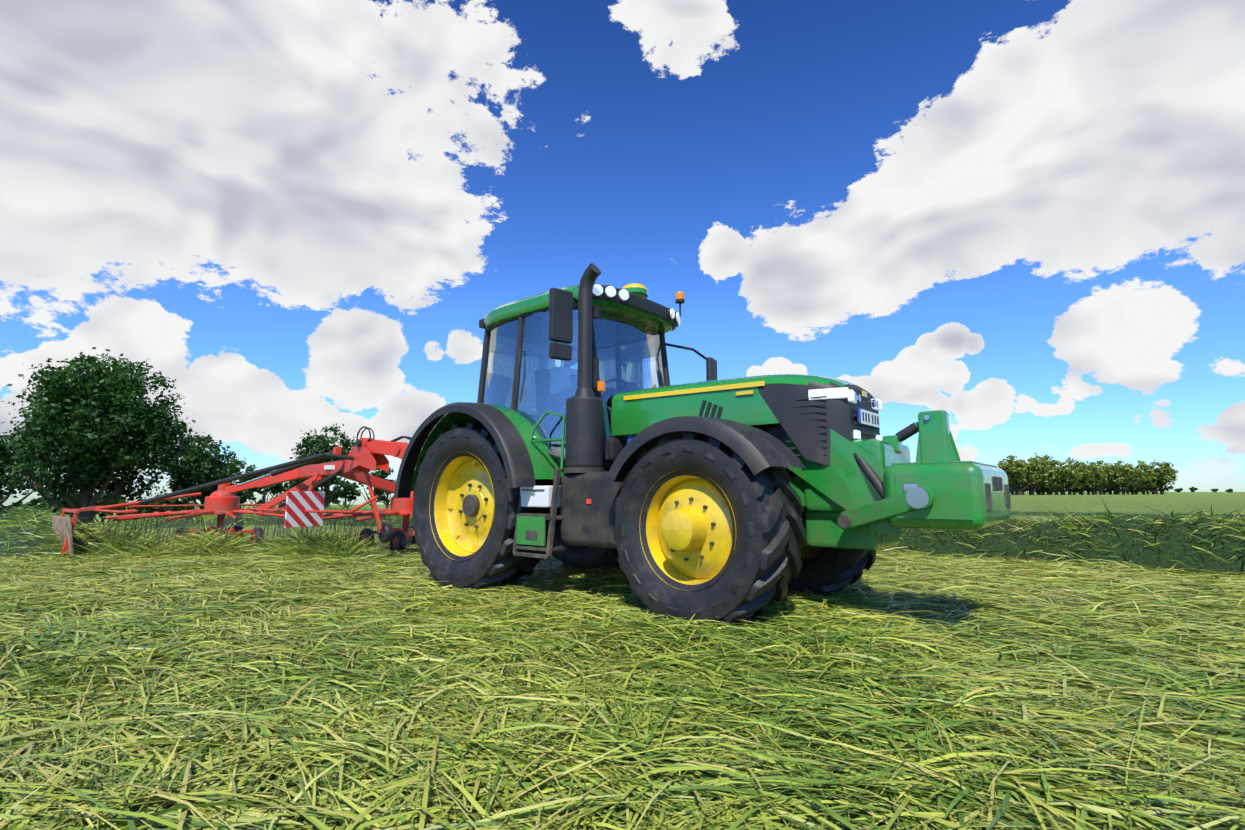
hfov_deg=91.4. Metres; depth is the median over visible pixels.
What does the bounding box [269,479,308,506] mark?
hedge tree
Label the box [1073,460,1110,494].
tree
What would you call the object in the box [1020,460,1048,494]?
tree
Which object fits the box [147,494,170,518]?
hedge tree
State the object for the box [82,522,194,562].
raked grass
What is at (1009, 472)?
tree
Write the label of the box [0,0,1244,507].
sky
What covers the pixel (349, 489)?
hedge tree
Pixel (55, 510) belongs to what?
hedge tree
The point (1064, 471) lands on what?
tree
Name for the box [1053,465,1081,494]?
tree
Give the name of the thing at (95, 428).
tree
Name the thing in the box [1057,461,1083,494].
tree
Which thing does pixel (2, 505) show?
hedge tree
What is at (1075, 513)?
field
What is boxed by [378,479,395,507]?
hedge tree
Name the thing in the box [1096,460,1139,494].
tree
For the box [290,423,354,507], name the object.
tree
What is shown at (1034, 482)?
tree
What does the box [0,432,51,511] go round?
tree
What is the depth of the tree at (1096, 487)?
210.97 m
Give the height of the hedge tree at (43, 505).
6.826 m
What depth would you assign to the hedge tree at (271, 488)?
89.61 m
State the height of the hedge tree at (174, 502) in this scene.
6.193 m
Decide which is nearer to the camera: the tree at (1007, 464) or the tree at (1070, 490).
the tree at (1007, 464)
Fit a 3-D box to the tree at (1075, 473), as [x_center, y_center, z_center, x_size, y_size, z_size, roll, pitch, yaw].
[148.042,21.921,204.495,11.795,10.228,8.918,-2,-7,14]
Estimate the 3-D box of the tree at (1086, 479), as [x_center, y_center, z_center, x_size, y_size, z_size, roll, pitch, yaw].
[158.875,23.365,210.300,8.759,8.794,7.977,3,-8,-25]
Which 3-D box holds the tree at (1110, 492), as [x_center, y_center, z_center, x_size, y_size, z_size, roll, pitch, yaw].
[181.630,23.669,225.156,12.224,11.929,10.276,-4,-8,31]
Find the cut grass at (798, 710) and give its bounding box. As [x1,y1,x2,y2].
[0,540,1244,829]
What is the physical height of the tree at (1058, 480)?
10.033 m
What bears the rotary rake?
on the field ground at (1189, 502)
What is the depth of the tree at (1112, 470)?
215.59 m
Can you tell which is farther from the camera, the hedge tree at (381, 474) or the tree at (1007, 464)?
the tree at (1007, 464)
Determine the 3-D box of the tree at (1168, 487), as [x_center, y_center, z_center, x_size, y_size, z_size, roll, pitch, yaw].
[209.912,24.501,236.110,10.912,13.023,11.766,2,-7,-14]
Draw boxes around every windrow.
[0,506,120,561]
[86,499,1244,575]
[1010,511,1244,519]
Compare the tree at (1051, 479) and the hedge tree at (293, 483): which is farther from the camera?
the tree at (1051, 479)
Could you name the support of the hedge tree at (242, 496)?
on the field ground at (1189, 502)
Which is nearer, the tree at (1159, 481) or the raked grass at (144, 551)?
the raked grass at (144, 551)
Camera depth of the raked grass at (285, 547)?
9.36 m
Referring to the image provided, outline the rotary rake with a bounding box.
[52,426,418,553]
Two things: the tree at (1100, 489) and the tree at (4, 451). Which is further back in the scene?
the tree at (1100, 489)
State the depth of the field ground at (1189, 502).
33.21 m
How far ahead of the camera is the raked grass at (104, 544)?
9.47 m
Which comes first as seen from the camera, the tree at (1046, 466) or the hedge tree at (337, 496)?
the hedge tree at (337, 496)
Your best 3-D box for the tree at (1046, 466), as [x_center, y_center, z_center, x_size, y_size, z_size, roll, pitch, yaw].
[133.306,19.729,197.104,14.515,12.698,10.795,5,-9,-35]
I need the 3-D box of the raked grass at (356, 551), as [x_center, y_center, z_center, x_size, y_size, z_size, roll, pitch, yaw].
[-4.731,1.994,9.695,3.601,0.521,1.560,-6,-9,39]
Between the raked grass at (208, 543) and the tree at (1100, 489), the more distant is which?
the tree at (1100, 489)
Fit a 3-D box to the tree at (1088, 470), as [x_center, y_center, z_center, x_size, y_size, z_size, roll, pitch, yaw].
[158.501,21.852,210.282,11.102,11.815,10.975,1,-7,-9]
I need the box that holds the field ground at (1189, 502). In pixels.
[0,492,1244,675]
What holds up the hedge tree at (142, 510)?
on the field ground at (1189, 502)
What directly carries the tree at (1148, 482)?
on the field ground at (1189, 502)
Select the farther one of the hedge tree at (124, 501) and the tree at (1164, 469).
the tree at (1164, 469)
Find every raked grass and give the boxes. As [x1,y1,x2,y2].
[18,519,167,561]
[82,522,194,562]
[148,516,267,559]
[239,523,378,562]
[259,526,405,563]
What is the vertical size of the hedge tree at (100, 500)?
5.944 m
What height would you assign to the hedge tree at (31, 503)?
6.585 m
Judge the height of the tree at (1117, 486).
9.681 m
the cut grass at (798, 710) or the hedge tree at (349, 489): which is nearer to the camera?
the cut grass at (798, 710)
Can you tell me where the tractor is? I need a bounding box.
[394,263,1010,626]
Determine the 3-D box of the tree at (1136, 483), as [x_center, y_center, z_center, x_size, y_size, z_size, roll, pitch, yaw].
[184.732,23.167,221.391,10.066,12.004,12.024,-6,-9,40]
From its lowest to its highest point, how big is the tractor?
3.533 m
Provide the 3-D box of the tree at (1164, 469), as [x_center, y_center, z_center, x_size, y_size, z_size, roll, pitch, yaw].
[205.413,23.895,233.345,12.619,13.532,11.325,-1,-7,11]
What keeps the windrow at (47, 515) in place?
on the field ground at (1189, 502)
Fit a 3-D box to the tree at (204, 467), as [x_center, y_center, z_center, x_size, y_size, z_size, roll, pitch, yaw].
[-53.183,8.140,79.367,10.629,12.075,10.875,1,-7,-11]
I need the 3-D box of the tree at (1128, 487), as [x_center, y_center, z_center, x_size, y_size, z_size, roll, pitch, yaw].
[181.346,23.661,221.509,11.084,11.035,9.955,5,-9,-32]
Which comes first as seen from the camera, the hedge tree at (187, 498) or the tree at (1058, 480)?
the hedge tree at (187, 498)
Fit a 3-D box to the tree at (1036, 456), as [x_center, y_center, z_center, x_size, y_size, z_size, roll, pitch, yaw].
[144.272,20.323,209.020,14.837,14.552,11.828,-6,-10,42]
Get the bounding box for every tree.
[0,347,202,525]
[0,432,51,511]
[0,495,22,514]
[15,497,57,514]
[35,493,77,512]
[46,492,78,519]
[93,492,123,522]
[103,496,139,521]
[125,497,159,519]
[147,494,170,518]
[157,494,194,515]
[160,429,255,509]
[179,476,201,509]
[236,464,283,507]
[236,490,256,508]
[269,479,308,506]
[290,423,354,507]
[299,477,343,501]
[332,480,360,508]
[358,467,393,508]
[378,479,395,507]
[997,455,1040,494]
[1004,461,1031,494]
[1014,465,1041,494]
[1016,456,1056,494]
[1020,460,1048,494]
[1028,453,1054,494]
[1036,470,1065,494]
[1038,454,1078,494]
[1041,469,1067,494]
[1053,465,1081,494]
[1054,466,1081,494]
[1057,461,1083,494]
[1070,462,1097,494]
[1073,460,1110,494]
[1075,470,1093,494]
[1076,475,1101,494]
[1089,460,1118,494]
[1094,468,1111,494]
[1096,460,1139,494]
[1105,463,1124,494]
[1105,470,1129,494]
[1114,465,1141,494]
[1121,463,1146,494]
[1135,464,1159,494]
[1136,460,1179,493]
[1144,468,1168,493]
[1150,462,1177,493]

